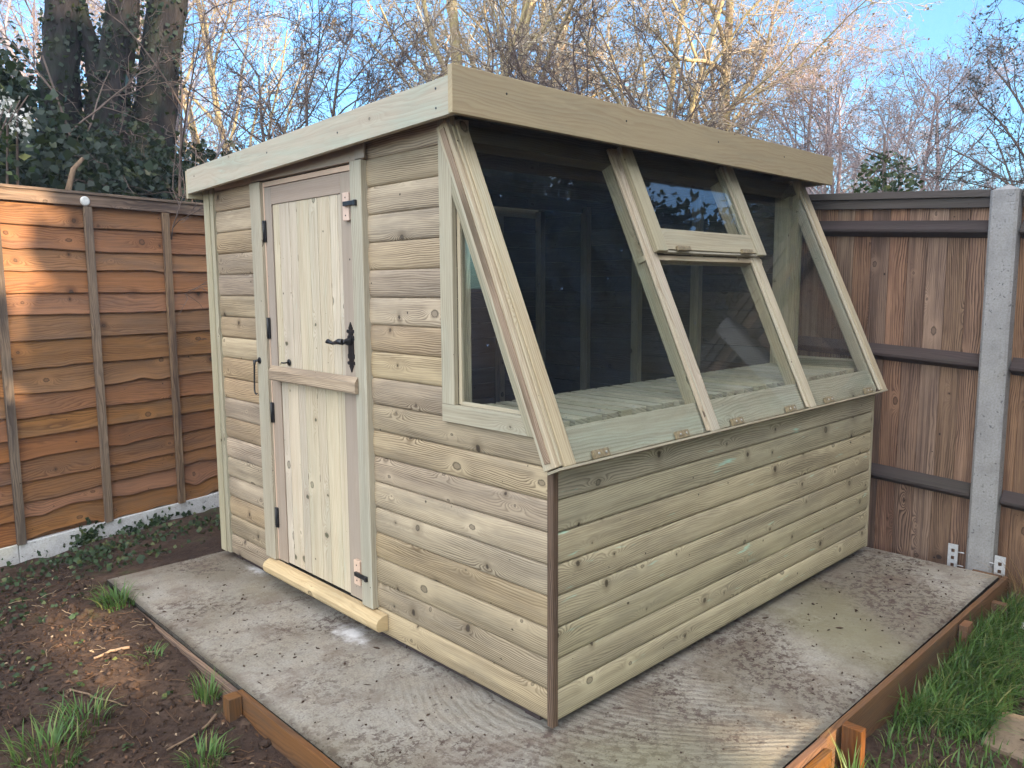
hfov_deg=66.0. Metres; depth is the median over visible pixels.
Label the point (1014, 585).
dry grass tuft
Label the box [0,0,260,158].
bare tree
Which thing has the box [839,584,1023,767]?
grass
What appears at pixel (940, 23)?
sky
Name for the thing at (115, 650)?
fallen stick
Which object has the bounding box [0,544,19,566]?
gravel board
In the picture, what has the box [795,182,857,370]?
window frame
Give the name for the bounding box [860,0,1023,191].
budding tree
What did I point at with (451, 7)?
bare tree
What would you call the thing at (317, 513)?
stable door
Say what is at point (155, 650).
grass tuft
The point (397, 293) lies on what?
potting shed
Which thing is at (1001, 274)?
concrete post
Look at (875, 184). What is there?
holly tree
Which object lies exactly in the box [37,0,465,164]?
bare tree
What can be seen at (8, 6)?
bare tree
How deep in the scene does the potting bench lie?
3.21 m
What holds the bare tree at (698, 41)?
on the ground at (196, 547)
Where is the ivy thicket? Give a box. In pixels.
[0,60,202,201]
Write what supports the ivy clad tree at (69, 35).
on the ground at (196, 547)
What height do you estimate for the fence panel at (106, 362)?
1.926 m
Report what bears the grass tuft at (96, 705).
on the ground at (196, 547)
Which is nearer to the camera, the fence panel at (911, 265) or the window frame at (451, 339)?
the window frame at (451, 339)
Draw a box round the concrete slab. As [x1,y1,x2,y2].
[107,547,998,767]
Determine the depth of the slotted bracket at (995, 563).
3.88 m
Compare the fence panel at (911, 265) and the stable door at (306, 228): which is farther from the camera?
the fence panel at (911, 265)
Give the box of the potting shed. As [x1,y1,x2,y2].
[185,63,887,727]
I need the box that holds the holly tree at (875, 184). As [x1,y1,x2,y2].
[847,134,925,192]
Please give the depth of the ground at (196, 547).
2.91 m
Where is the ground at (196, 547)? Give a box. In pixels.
[0,507,1023,767]
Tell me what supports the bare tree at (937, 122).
on the ground at (196, 547)
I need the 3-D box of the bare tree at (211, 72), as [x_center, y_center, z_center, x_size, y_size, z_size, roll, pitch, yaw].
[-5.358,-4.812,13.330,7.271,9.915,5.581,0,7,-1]
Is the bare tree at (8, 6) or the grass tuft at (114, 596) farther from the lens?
the bare tree at (8, 6)
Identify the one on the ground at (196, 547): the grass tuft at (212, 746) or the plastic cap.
the grass tuft at (212, 746)
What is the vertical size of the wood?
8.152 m
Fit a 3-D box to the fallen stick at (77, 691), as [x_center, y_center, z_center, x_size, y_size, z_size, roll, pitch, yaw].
[-1.476,1.117,2.807,0.263,0.027,0.012,2,7,18]
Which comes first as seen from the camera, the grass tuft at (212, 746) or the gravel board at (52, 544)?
the grass tuft at (212, 746)
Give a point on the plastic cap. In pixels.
(84, 200)
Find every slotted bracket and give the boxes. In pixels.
[947,543,963,566]
[989,555,1005,575]
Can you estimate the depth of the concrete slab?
2.88 m
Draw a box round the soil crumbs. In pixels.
[118,552,979,767]
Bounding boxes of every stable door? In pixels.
[262,171,357,393]
[270,380,367,599]
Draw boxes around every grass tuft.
[0,701,93,767]
[35,687,124,737]
[84,577,140,612]
[120,640,169,665]
[168,726,241,767]
[183,666,226,704]
[826,734,893,767]
[968,541,1023,602]
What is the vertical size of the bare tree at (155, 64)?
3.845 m
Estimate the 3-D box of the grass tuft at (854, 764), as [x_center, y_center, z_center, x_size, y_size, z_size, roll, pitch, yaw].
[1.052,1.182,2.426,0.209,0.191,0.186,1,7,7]
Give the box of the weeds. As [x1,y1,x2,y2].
[0,592,1022,767]
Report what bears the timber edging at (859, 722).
on the ground at (196, 547)
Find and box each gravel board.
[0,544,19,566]
[18,491,218,562]
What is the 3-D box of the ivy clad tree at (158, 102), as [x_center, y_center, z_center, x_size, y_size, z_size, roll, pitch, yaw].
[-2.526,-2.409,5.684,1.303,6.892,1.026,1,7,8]
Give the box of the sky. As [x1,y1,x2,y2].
[0,0,1023,192]
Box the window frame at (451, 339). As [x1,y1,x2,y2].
[437,116,532,436]
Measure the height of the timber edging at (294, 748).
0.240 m
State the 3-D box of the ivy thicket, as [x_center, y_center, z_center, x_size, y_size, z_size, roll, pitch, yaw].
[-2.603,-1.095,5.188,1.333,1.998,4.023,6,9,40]
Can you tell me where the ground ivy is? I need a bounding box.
[0,502,220,708]
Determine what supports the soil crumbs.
on the concrete slab
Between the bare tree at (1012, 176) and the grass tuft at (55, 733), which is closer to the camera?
the grass tuft at (55, 733)
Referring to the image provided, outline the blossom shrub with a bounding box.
[0,84,51,184]
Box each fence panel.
[0,183,218,545]
[0,356,16,547]
[797,189,991,568]
[997,188,1023,594]
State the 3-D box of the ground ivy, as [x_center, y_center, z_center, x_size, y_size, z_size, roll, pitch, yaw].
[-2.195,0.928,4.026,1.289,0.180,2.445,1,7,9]
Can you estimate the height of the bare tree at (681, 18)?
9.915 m
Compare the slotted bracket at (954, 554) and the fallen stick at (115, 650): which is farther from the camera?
the slotted bracket at (954, 554)
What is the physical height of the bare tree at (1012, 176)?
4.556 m
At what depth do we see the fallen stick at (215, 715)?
2.65 m
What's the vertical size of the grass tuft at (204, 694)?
0.111 m
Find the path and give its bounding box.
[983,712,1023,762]
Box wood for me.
[83,62,1022,192]
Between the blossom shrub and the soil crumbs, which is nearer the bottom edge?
the soil crumbs
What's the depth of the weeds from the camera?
2.87 m
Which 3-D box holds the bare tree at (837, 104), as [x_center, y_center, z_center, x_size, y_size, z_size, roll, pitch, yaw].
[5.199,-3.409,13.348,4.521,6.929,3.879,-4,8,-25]
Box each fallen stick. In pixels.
[68,688,127,706]
[93,646,129,659]
[166,713,217,750]
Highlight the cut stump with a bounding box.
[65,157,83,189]
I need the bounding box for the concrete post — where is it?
[965,184,1022,573]
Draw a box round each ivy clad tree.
[0,0,190,199]
[126,0,239,202]
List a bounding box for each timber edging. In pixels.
[134,608,339,767]
[785,569,1008,767]
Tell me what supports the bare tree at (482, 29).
on the ground at (196, 547)
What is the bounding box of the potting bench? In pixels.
[475,363,853,426]
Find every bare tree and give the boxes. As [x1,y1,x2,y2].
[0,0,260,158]
[0,0,311,339]
[0,0,315,159]
[0,0,359,163]
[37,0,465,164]
[304,0,741,113]
[316,0,652,103]
[374,0,652,97]
[461,0,826,148]
[496,0,943,149]
[510,0,807,133]
[701,0,978,193]
[703,0,1004,193]
[783,0,1023,193]
[952,121,1023,189]
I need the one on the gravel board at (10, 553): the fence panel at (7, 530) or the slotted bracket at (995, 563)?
the fence panel at (7, 530)
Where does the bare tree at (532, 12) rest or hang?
on the ground at (196, 547)
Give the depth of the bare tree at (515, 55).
7.69 m
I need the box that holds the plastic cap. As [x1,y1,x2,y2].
[80,196,89,205]
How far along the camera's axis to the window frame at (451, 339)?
2.63 m

